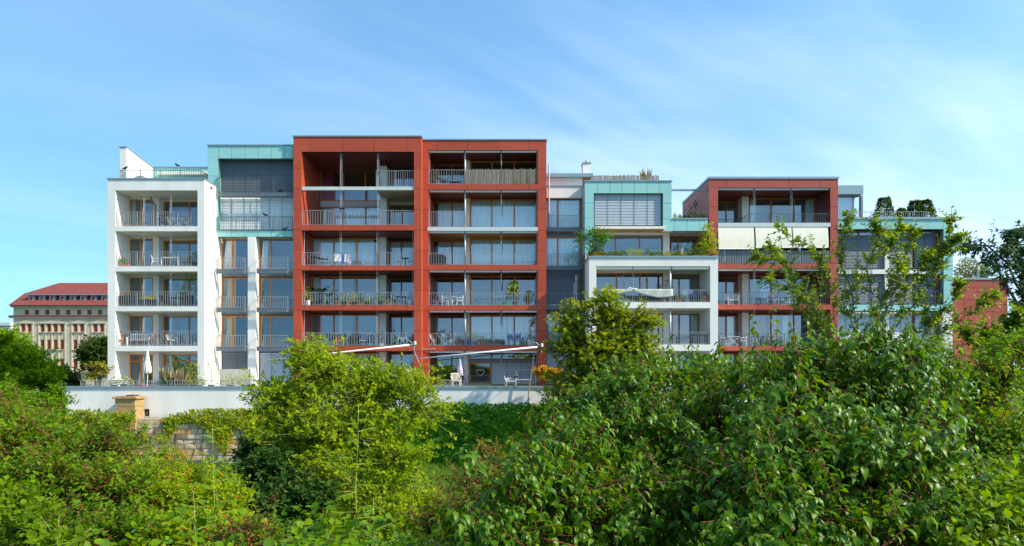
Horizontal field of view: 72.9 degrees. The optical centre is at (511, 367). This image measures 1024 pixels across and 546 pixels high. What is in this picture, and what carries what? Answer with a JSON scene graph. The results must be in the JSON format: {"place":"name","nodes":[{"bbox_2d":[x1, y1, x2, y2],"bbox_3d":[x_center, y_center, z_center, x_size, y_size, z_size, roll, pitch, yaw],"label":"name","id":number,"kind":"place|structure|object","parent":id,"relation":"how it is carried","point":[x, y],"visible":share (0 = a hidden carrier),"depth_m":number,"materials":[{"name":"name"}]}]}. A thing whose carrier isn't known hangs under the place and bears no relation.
{"place":"outdoors","nodes":[
{"label":"outdoors","id":0,"kind":"place"},
{"bbox_2d":[8,283,107,392],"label":"old office building","id":1,"kind":"structure","parent":0,"point":[64,317],"depth_m":172.00,"materials":[{"name":"stone"}]},
{"bbox_2d":[107,146,256,385],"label":"white apartment block","id":2,"kind":"structure","parent":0,"point":[179,192],"depth_m":51.38,"materials":[{"name":"paint"}]},
{"bbox_2d":[118,292,136,304],"bbox_3d":[-28.122,-5.027,50.512,1.676,1.161,0.541,0,0,0],"label":"planter box","id":3,"kind":"object","parent":2,"relation":"on","point":[127,299],"visible":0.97,"depth_m":50.37,"materials":[{"name":"grey wood"}]},
{"bbox_2d":[130,199,152,224],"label":"window","id":4,"kind":"structure","parent":2,"relation":"in","point":[132,201],"depth_m":51.91,"materials":[{"name":"brown wood"}]},
{"bbox_2d":[130,239,152,264],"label":"window","id":5,"kind":"structure","parent":2,"relation":"in","point":[130,239],"depth_m":51.91,"materials":[{"name":"brown wood"}]},
{"bbox_2d":[130,277,152,297],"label":"window","id":6,"kind":"structure","parent":2,"relation":"in","point":[131,278],"depth_m":51.91,"materials":[{"name":"brown wood"}]},
{"bbox_2d":[130,316,152,345],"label":"window","id":7,"kind":"structure","parent":2,"relation":"in","point":[130,316],"depth_m":51.91,"materials":[{"name":"brown wood"}]},
{"bbox_2d":[130,354,152,385],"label":"window","id":8,"kind":"structure","parent":2,"relation":"in","point":[131,361],"depth_m":51.91,"materials":[{"name":"brown wood"}]},
{"bbox_2d":[138,295,156,304],"bbox_3d":[-26.555,-4.869,50.506,1.317,0.846,0.539,0,0,0],"label":"planter box","id":9,"kind":"object","parent":2,"relation":"on","point":[147,301],"visible":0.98,"depth_m":50.37,"materials":[{"name":"grey wood"}]},
{"bbox_2d":[164,240,197,264],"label":"window","id":10,"kind":"structure","parent":2,"relation":"in","point":[188,241],"depth_m":52.59,"materials":[{"name":"brown wood"}]},
{"bbox_2d":[164,316,197,345],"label":"window","id":11,"kind":"structure","parent":2,"relation":"in","point":[188,317],"depth_m":52.59,"materials":[{"name":"brown glass"}]},
{"bbox_2d":[164,354,197,384],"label":"window","id":12,"kind":"structure","parent":2,"relation":"in","point":[167,357],"depth_m":52.59,"materials":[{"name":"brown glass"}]},
{"bbox_2d":[181,276,197,304],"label":"potted plant","id":13,"kind":"object","parent":2,"relation":"on","point":[190,299],"visible":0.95,"depth_m":50.62,"materials":[{"name":"green plant"}]},
{"bbox_2d":[147,385,553,414],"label":"terrace floor","id":14,"kind":"structure","parent":0,"point":[440,385],"depth_m":53.36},
{"bbox_2d":[82,360,114,385],"bbox_3d":[-29.292,0.410,49.019,2.118,2.005,1.391,0,0,0],"label":"potted plant","id":15,"kind":"object","parent":14,"relation":"on","point":[100,368],"visible":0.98,"depth_m":48.80,"materials":[{"name":"green plant"}]},
{"bbox_2d":[143,349,151,385],"bbox_3d":[-25.229,0.033,48.000,0.543,2.626,0.552,0,0,0],"label":"closed parasol","id":16,"kind":"object","parent":14,"relation":"on","point":[147,368],"visible":0.93,"depth_m":47.90,"materials":[{"name":"white fabric"}]},
{"bbox_2d":[158,365,183,385],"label":"potted plant","id":17,"kind":"object","parent":14,"relation":"on","point":[164,375],"visible":0.79,"depth_m":46.84,"materials":[{"name":"green plant"}]},
{"bbox_2d":[168,367,193,385],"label":"potted plant","id":18,"kind":"object","parent":14,"relation":"on","point":[182,377],"visible":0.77,"depth_m":47.03,"materials":[{"name":"green plant"}]},
{"bbox_2d":[220,369,249,385],"bbox_3d":[-19.323,0.706,48.401,2.100,1.280,0.062,0,0,0],"label":"folding screen","id":19,"kind":"object","parent":14,"relation":"on","point":[224,373],"visible":0.57,"depth_m":48.38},
{"bbox_2d":[207,144,293,385],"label":"teal topped block","id":20,"kind":"structure","parent":14,"relation":"on","point":[251,180],"depth_m":52.55,"materials":[{"name":"paint"}]},
{"bbox_2d":[222,239,247,271],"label":"window","id":21,"kind":"structure","parent":20,"relation":"in","point":[229,243],"depth_m":52.95,"materials":[{"name":"glass"}]},
{"bbox_2d":[222,278,247,309],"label":"window","id":22,"kind":"structure","parent":20,"relation":"in","point":[229,282],"depth_m":52.95,"materials":[{"name":"brown glass"}]},
{"bbox_2d":[222,316,247,346],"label":"window","id":23,"kind":"structure","parent":20,"relation":"in","point":[229,320],"depth_m":52.94,"materials":[{"name":"brown glass"}]},
{"bbox_2d":[260,239,292,271],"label":"window","id":24,"kind":"structure","parent":20,"relation":"in","point":[264,241],"depth_m":52.94,"materials":[{"name":"brown glass"}]},
{"bbox_2d":[260,278,292,309],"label":"window","id":25,"kind":"structure","parent":20,"relation":"in","point":[260,278],"depth_m":52.80,"materials":[{"name":"brown wood"}]},
{"bbox_2d":[260,316,292,346],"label":"window","id":26,"kind":"structure","parent":20,"relation":"in","point":[260,316],"depth_m":52.80,"materials":[{"name":"brown wood"}]},
{"bbox_2d":[292,135,422,385],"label":"red apartment block","id":27,"kind":"structure","parent":14,"relation":"on","point":[373,184],"depth_m":53.80,"materials":[{"name":"paint"}]},
{"bbox_2d":[264,340,420,366],"bbox_3d":[-11.905,-0.573,49.622,11.608,2.856,0.416,0,0,0],"label":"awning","id":28,"kind":"object","parent":27,"relation":"attached to","point":[371,349],"visible":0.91,"depth_m":49.46,"materials":[{"name":"white metal"}]},
{"bbox_2d":[334,254,351,263],"bbox_3d":[-12.786,-8.125,52.573,1.300,0.966,0.574,0,0,0],"label":"drying rack","id":29,"kind":"object","parent":27,"relation":"on","point":[337,257],"visible":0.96,"depth_m":52.32,"materials":[{"name":"white plastic"}]},
{"bbox_2d":[311,238,378,265],"bbox_3d":[-13.050,-8.902,54.307,5.337,2.457,0.223,0,0,0],"label":"window","id":30,"kind":"structure","parent":27,"relation":"in","point":[320,244],"depth_m":54.37,"materials":[{"name":"white glass"}]},
{"bbox_2d":[311,276,378,303],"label":"window","id":31,"kind":"structure","parent":27,"relation":"in","point":[316,278],"depth_m":54.21,"materials":[{"name":"brown wood"}]},
{"bbox_2d":[311,315,378,345],"bbox_3d":[-13.050,-2.919,54.243,5.337,2.493,0.094,0,0,0],"label":"window","id":32,"kind":"structure","parent":27,"relation":"in","point":[311,315],"depth_m":54.20,"materials":[{"name":"brown wood"}]},
{"bbox_2d":[311,353,378,382],"bbox_3d":[-13.050,0.089,54.307,5.337,2.463,0.223,0,0,0],"label":"window","id":33,"kind":"structure","parent":27,"relation":"in","point":[364,355],"depth_m":54.34,"materials":[{"name":"brown glass"}]},
{"bbox_2d":[321,171,391,200],"bbox_3d":[-12.724,-14.895,56.807,5.868,2.530,0.223,0,0,0],"label":"window","id":34,"kind":"structure","parent":27,"relation":"in","point":[328,175],"depth_m":56.84,"materials":[{"name":"brown glass"}]},
{"bbox_2d":[321,207,391,223],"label":"window","id":35,"kind":"structure","parent":27,"relation":"in","point":[350,214],"depth_m":56.87,"materials":[{"name":"white glass"}]},
{"bbox_2d":[389,241,413,264],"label":"window","id":36,"kind":"structure","parent":27,"relation":"in","point":[394,246],"depth_m":55.56,"materials":[{"name":"white glass"}]},
{"bbox_2d":[423,139,546,385],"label":"red apartment block","id":37,"kind":"structure","parent":14,"relation":"on","point":[484,227],"depth_m":54.89,"materials":[{"name":"paint"}]},
{"bbox_2d":[433,164,463,183],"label":"window","id":38,"kind":"structure","parent":37,"relation":"in","point":[451,165],"depth_m":55.75,"materials":[{"name":"brown glass"}]},
{"bbox_2d":[433,202,463,225],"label":"window","id":39,"kind":"structure","parent":37,"relation":"in","point":[457,208],"depth_m":55.92,"materials":[{"name":"white glass"}]},
{"bbox_2d":[433,241,463,264],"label":"window","id":40,"kind":"structure","parent":37,"relation":"in","point":[444,247],"depth_m":55.93,"materials":[{"name":"white glass"}]},
{"bbox_2d":[469,362,490,384],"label":"window","id":41,"kind":"structure","parent":37,"relation":"in","point":[469,362],"depth_m":54.94,"materials":[{"name":"brown wood"}]},
{"bbox_2d":[420,342,542,358],"bbox_3d":[-2.182,-1.250,49.616,8.817,1.198,0.404,0,0,0],"label":"sunshade roller","id":42,"kind":"object","parent":37,"relation":"attached to","point":[490,351],"visible":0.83,"depth_m":49.46,"materials":[{"name":"white fabric"}]},
{"bbox_2d":[470,161,536,176],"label":"window","id":43,"kind":"structure","parent":37,"relation":"in","point":[491,162],"depth_m":54.94,"materials":[{"name":"brown wood"}]},
{"bbox_2d":[470,199,536,226],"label":"window","id":44,"kind":"structure","parent":37,"relation":"in","point":[483,212],"depth_m":55.12,"materials":[{"name":"clear glass"}]},
{"bbox_2d":[470,239,536,264],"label":"window","id":45,"kind":"structure","parent":37,"relation":"in","point":[508,249],"depth_m":55.12,"materials":[{"name":"clear glass"}]},
{"bbox_2d":[470,276,536,303],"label":"window","id":46,"kind":"structure","parent":37,"relation":"in","point":[491,277],"depth_m":54.94,"materials":[{"name":"brown wood"}]},
{"bbox_2d":[470,315,536,343],"bbox_3d":[-0.676,-2.972,55.057,5.284,2.488,0.223,0,0,0],"label":"window","id":47,"kind":"structure","parent":37,"relation":"in","point":[478,323],"depth_m":55.12,"materials":[{"name":"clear glass"}]},
{"bbox_2d":[505,280,519,303],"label":"potted plant","id":48,"kind":"object","parent":37,"relation":"on","point":[515,283],"visible":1,"depth_m":52.96,"materials":[{"name":"green plant"}]},
{"bbox_2d":[532,365,560,385],"bbox_3d":[2.522,0.586,47.664,2.394,1.643,1.606,0,0,0],"label":"japanese maple","id":49,"kind":"object","parent":14,"relation":"on","point":[539,371],"visible":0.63,"depth_m":47.30,"materials":[{"name":"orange plant"}]},
{"bbox_2d":[575,175,707,376],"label":"turquoise apartment block","id":50,"kind":"structure","parent":14,"relation":"on","point":[633,214],"depth_m":52.23,"materials":[{"name":"paint"}]},
{"bbox_2d":[594,194,661,225],"bbox_3d":[8.730,-11.874,52.363,5.196,2.468,0.094,0,0,0],"label":"window","id":51,"kind":"structure","parent":50,"relation":"in","point":[594,194],"depth_m":52.33,"materials":[{"name":"brown wood"}]},
{"bbox_2d":[585,251,718,383],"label":"white balcony block","id":52,"kind":"structure","parent":14,"relation":"on","point":[697,316],"depth_m":49.69,"materials":[{"name":"paint"}]},
{"bbox_2d":[572,225,617,257],"bbox_3d":[5.890,-9.001,49.967,3.493,2.506,1.775,0,0,0],"label":"climbing plant","id":53,"kind":"object","parent":52,"relation":"on","point":[591,241],"visible":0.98,"depth_m":49.79,"materials":[{"name":"green plant"}]},
{"bbox_2d":[596,273,662,301],"bbox_3d":[8.642,-5.902,51.743,5.273,2.346,0.094,0,0,0],"label":"window","id":54,"kind":"structure","parent":52,"relation":"in","point":[596,273],"depth_m":51.69,"materials":[{"name":"brown wood"}]},
{"bbox_2d":[600,289,672,297],"bbox_3d":[8.890,-5.323,49.535,5.218,0.626,0.060,0,0,0],"label":"draped cloth","id":55,"kind":"object","parent":52,"relation":"hanging from","point":[661,293],"visible":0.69,"depth_m":49.53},
{"bbox_2d":[672,274,698,301],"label":"window","id":56,"kind":"structure","parent":52,"relation":"in","point":[678,275],"depth_m":52.40,"materials":[{"name":"brown wood"}]},
{"bbox_2d":[672,314,698,342],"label":"window","id":57,"kind":"structure","parent":52,"relation":"in","point":[694,317],"depth_m":52.54,"materials":[{"name":"brown glass"}]},
{"bbox_2d":[697,222,718,255],"bbox_3d":[14.123,-9.192,50.093,1.750,2.672,1.677,0,0,0],"label":"climbing plant","id":58,"kind":"object","parent":52,"relation":"on","point":[707,245],"visible":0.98,"depth_m":49.85,"materials":[{"name":"green plant"}]},
{"bbox_2d":[682,177,838,385],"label":"red apartment block","id":59,"kind":"structure","parent":14,"relation":"on","point":[740,212],"depth_m":53.28,"materials":[{"name":"paint"}]},
{"bbox_2d":[718,201,737,222],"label":"window","id":60,"kind":"structure","parent":59,"relation":"in","point":[725,202],"depth_m":55.60,"materials":[{"name":"brown glass"}]},
{"bbox_2d":[718,315,737,345],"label":"window","id":61,"kind":"structure","parent":59,"relation":"in","point":[731,321],"depth_m":55.75,"materials":[{"name":"white glass"}]},
{"bbox_2d":[749,198,814,222],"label":"window","id":62,"kind":"structure","parent":59,"relation":"in","point":[809,202],"depth_m":54.74,"materials":[{"name":"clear glass"}]},
{"bbox_2d":[749,275,814,302],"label":"window","id":63,"kind":"structure","parent":59,"relation":"in","point":[768,290],"depth_m":54.74,"materials":[{"name":"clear glass"}]},
{"bbox_2d":[749,314,814,345],"bbox_3d":[21.273,-2.948,54.707,5.250,2.556,0.223,0,0,0],"label":"window","id":64,"kind":"structure","parent":59,"relation":"in","point":[784,316],"depth_m":54.74,"materials":[{"name":"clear glass"}]},
{"bbox_2d":[838,185,952,366],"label":"turquoise apartment block","id":65,"kind":"structure","parent":14,"relation":"on","point":[849,194],"depth_m":53.00,"materials":[{"name":"paint"}]},
{"bbox_2d":[838,196,860,216],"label":"window","id":66,"kind":"structure","parent":65,"relation":"in","point":[844,202],"depth_m":55.70,"materials":[{"name":"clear glass"}]},
{"bbox_2d":[872,196,895,216],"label":"potted plant","id":67,"kind":"object","parent":65,"relation":"on","point":[888,207],"visible":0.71,"depth_m":53.79,"materials":[{"name":"green plant"}]},
{"bbox_2d":[906,199,924,216],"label":"potted plant","id":68,"kind":"object","parent":65,"relation":"on","point":[911,203],"visible":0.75,"depth_m":53.73,"materials":[{"name":"green plant"}]},
{"bbox_2d":[916,198,937,216],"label":"potted plant","id":69,"kind":"object","parent":65,"relation":"on","point":[928,203],"visible":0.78,"depth_m":53.70,"materials":[{"name":"green plant"}]},
{"bbox_2d":[429,255,445,264],"bbox_3d":[-5.729,-8.252,53.350,1.250,0.860,0.500,0,0,0],"label":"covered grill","id":70,"kind":"object","parent":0,"point":[434,259],"visible":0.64,"depth_m":53.10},
{"bbox_2d":[0,374,1023,545],"bbox_3d":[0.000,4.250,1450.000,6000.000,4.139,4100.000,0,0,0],"label":"ground","id":71,"kind":"structure","parent":0,"point":[218,465],"depth_m":40.59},
{"bbox_2d":[0,375,42,545],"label":"elder bush","id":72,"kind":"object","parent":71,"relation":"on","point":[25,398],"visible":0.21,"depth_m":24.32,"materials":[{"name":"green plant"}]},
{"bbox_2d":[0,324,70,394],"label":"lime tree","id":73,"kind":"object","parent":71,"relation":"on","point":[25,362],"visible":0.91,"depth_m":59.69,"materials":[{"name":"green plant"}]},
{"bbox_2d":[0,469,106,545],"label":"snowberry shrub","id":74,"kind":"object","parent":71,"relation":"on","point":[28,526],"visible":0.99,"depth_m":7.30,"materials":[{"name":"green plant"}]},
{"bbox_2d":[28,380,80,428],"bbox_3d":[-19.976,3.452,29.507,2.548,5.862,3.041,0,0,0],"label":"elder bush","id":75,"kind":"object","parent":71,"relation":"on","point":[58,397],"visible":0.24,"depth_m":29.89,"materials":[{"name":"green plant"}]},
{"bbox_2d":[35,361,92,396],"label":"lime tree","id":76,"kind":"object","parent":71,"relation":"on","point":[74,378],"visible":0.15,"depth_m":65.43,"materials":[{"name":"green plant"}]},
{"bbox_2d":[0,372,178,545],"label":"spindle shrub","id":77,"kind":"object","parent":71,"relation":"on","point":[95,490],"visible":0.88,"depth_m":10.27,"materials":[{"name":"green plant"}]},
{"bbox_2d":[72,334,107,385],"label":"lime tree","id":78,"kind":"object","parent":71,"relation":"on","point":[93,349],"visible":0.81,"depth_m":69.00,"materials":[{"name":"green plant"}]},
{"bbox_2d":[112,395,146,429],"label":"sandstone pillar","id":79,"kind":"structure","parent":71,"relation":"on","point":[126,403],"depth_m":45.01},
{"bbox_2d":[122,430,192,466],"bbox_3d":[-22.179,5.073,43.538,4.997,2.562,2.424,0,0,7],"label":"rose hip shrub","id":80,"kind":"object","parent":71,"relation":"on","point":[165,452],"visible":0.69,"depth_m":43.13,"materials":[{"name":"green plant"}]},
{"bbox_2d":[106,453,270,545],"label":"rose hip shrub","id":81,"kind":"object","parent":71,"relation":"on","point":[182,480],"visible":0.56,"depth_m":10.64,"materials":[{"name":"green plant"}]},
{"bbox_2d":[176,493,225,545],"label":"sapling","id":82,"kind":"object","parent":71,"relation":"on","point":[195,531],"visible":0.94,"depth_m":7.00,"materials":[{"name":"green plant"}]},
{"bbox_2d":[184,425,256,539],"bbox_3d":[-3.242,1.483,7.648,0.718,1.739,0.661,0,0,-34],"label":"sapling","id":83,"kind":"object","parent":71,"relation":"on","point":[222,502],"visible":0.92,"depth_m":7.60,"materials":[{"name":"green plant"}]},
{"bbox_2d":[185,481,305,545],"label":"rose hip shrub","id":84,"kind":"object","parent":71,"relation":"on","point":[243,530],"visible":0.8,"depth_m":7.26,"materials":[{"name":"green plant"}]},
{"bbox_2d":[221,435,342,545],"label":"bramble thicket","id":85,"kind":"object","parent":71,"relation":"on","point":[270,469],"visible":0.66,"depth_m":15.05,"materials":[{"name":"green plant"}]},
{"bbox_2d":[316,405,385,543],"bbox_3d":[-1.615,1.342,6.960,0.743,1.930,0.719,0,0,0],"label":"sapling","id":86,"kind":"object","parent":71,"relation":"on","point":[348,531],"visible":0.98,"depth_m":6.95,"materials":[{"name":"green plant"}]},
{"bbox_2d":[233,333,469,545],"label":"wild rose bush","id":87,"kind":"object","parent":71,"relation":"on","point":[373,391],"visible":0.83,"depth_m":17.00,"materials":[{"name":"green plant"}]},
{"bbox_2d":[348,496,401,545],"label":"sapling","id":88,"kind":"object","parent":71,"relation":"on","point":[376,539],"visible":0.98,"depth_m":6.57,"materials":[{"name":"green plant"}]},
{"bbox_2d":[399,436,519,545],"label":"bronze shrub","id":89,"kind":"object","parent":71,"relation":"on","point":[459,503],"visible":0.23,"depth_m":9.33,"materials":[{"name":"green plant"}]},
{"bbox_2d":[7,493,955,545],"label":"undergrowth","id":90,"kind":"object","parent":71,"relation":"on","point":[317,526],"visible":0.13,"depth_m":8.17,"materials":[{"name":"green plant"}]},
{"bbox_2d":[336,461,649,522],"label":"grass","id":91,"kind":"structure","parent":71,"relation":"on","point":[432,481],"depth_m":38.90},
{"bbox_2d":[61,380,959,416],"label":"terrace wall","id":92,"kind":"structure","parent":71,"relation":"on","point":[161,401],"depth_m":46.30,"materials":[{"name":"paint"}]},
{"bbox_2d":[59,418,1012,462],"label":"stone retaining wall","id":93,"kind":"structure","parent":71,"relation":"on","point":[185,435],"depth_m":45.20,"materials":[{"name":"stone"}]},
{"bbox_2d":[41,409,136,459],"bbox_3d":[-27.950,4.533,44.791,7.416,3.798,0.893,0,0,0],"label":"virginia creeper","id":94,"kind":"object","parent":93,"relation":"attached to","point":[88,419],"visible":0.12,"depth_m":44.69,"materials":[{"name":"green plant"}]},
{"bbox_2d":[161,407,316,462],"bbox_3d":[-17.551,4.402,45.026,10.682,3.711,0.421,0,0,0],"label":"virginia creeper","id":95,"kind":"object","parent":93,"relation":"attached to","point":[225,419],"visible":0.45,"depth_m":44.99,"materials":[{"name":"green plant"}]},
{"bbox_2d":[402,399,719,545],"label":"dogwood shrub","id":96,"kind":"object","parent":71,"relation":"on","point":[568,490],"visible":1,"depth_m":5.76,"materials":[{"name":"green plant"}]},
{"bbox_2d":[546,160,592,384],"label":"glazed link block","id":97,"kind":"structure","parent":71,"relation":"on","point":[563,198],"depth_m":54.25,"materials":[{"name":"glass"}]},
{"bbox_2d":[546,199,581,225],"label":"window","id":98,"kind":"structure","parent":97,"relation":"in","point":[557,206],"depth_m":54.37,"materials":[{"name":"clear glass"}]},
{"bbox_2d":[546,237,581,265],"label":"window","id":99,"kind":"structure","parent":97,"relation":"in","point":[556,245],"depth_m":54.37,"materials":[{"name":"clear glass"}]},
{"bbox_2d":[546,313,581,343],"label":"window","id":100,"kind":"structure","parent":97,"relation":"in","point":[550,324],"depth_m":54.37,"materials":[{"name":"clear glass"}]},
{"bbox_2d":[370,401,822,464],"bbox_3d":[5.902,4.478,44.557,30.139,4.697,1.358,0,0,0],"label":"ivy hedge","id":101,"kind":"object","parent":71,"relation":"on","point":[466,431],"visible":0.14,"depth_m":44.44,"materials":[{"name":"green plant"}]},
{"bbox_2d":[534,283,681,409],"bbox_3d":[5.845,0.485,42.772,9.223,11.579,5.366,0,0,0],"label":"maple tree","id":102,"kind":"object","parent":71,"relation":"on","point":[602,349],"visible":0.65,"depth_m":42.38,"materials":[{"name":"green plant"}]},
{"bbox_2d":[526,333,793,545],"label":"dogwood shrub","id":103,"kind":"object","parent":71,"relation":"on","point":[647,425],"visible":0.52,"depth_m":7.32,"materials":[{"name":"green plant"}]},
{"bbox_2d":[643,294,1023,545],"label":"dogwood shrub","id":104,"kind":"object","parent":71,"relation":"on","point":[787,480],"visible":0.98,"depth_m":5.64,"materials":[{"name":"green plant"}]},
{"bbox_2d":[742,205,1006,514],"bbox_3d":[7.174,0.559,14.026,4.876,7.682,1.669,0,0,0],"label":"wild pear tree","id":105,"kind":"object","parent":71,"relation":"on","point":[947,245],"visible":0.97,"depth_m":13.87,"materials":[{"name":"green plant"}]},
{"bbox_2d":[888,313,1023,501],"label":"dogwood shrub","id":106,"kind":"object","parent":71,"relation":"on","point":[1003,353],"visible":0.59,"depth_m":8.64,"materials":[{"name":"green plant"}]},
{"bbox_2d":[919,454,1023,545],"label":"hazel shrub","id":107,"kind":"object","parent":71,"relation":"on","point":[1010,497],"visible":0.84,"depth_m":4.99,"materials":[{"name":"green plant"}]},
{"bbox_2d":[953,270,1006,372],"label":"red end block","id":108,"kind":"structure","parent":71,"relation":"on","point":[968,298],"depth_m":53.60,"materials":[{"name":"paint"}]},
{"bbox_2d":[953,256,981,277],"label":"potted plant","id":109,"kind":"object","parent":108,"relation":"on","point":[970,267],"visible":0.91,"depth_m":54.74,"materials":[{"name":"green plant"}]},
{"bbox_2d":[943,219,1023,478],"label":"tall shrub tree","id":110,"kind":"object","parent":71,"relation":"on","point":[1012,248],"visible":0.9,"depth_m":19.89,"materials":[{"name":"green plant"}]},
{"bbox_2d":[947,302,1023,417],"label":"tall shrub tree","id":111,"kind":"object","parent":71,"relation":"on","point":[1014,319],"visible":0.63,"depth_m":11.69,"materials":[{"name":"green plant"}]},
{"bbox_2d":[0,0,1023,365],"label":"sky","id":112,"kind":"structure","parent":0,"point":[903,101],"materials":[{"name":"blue"}]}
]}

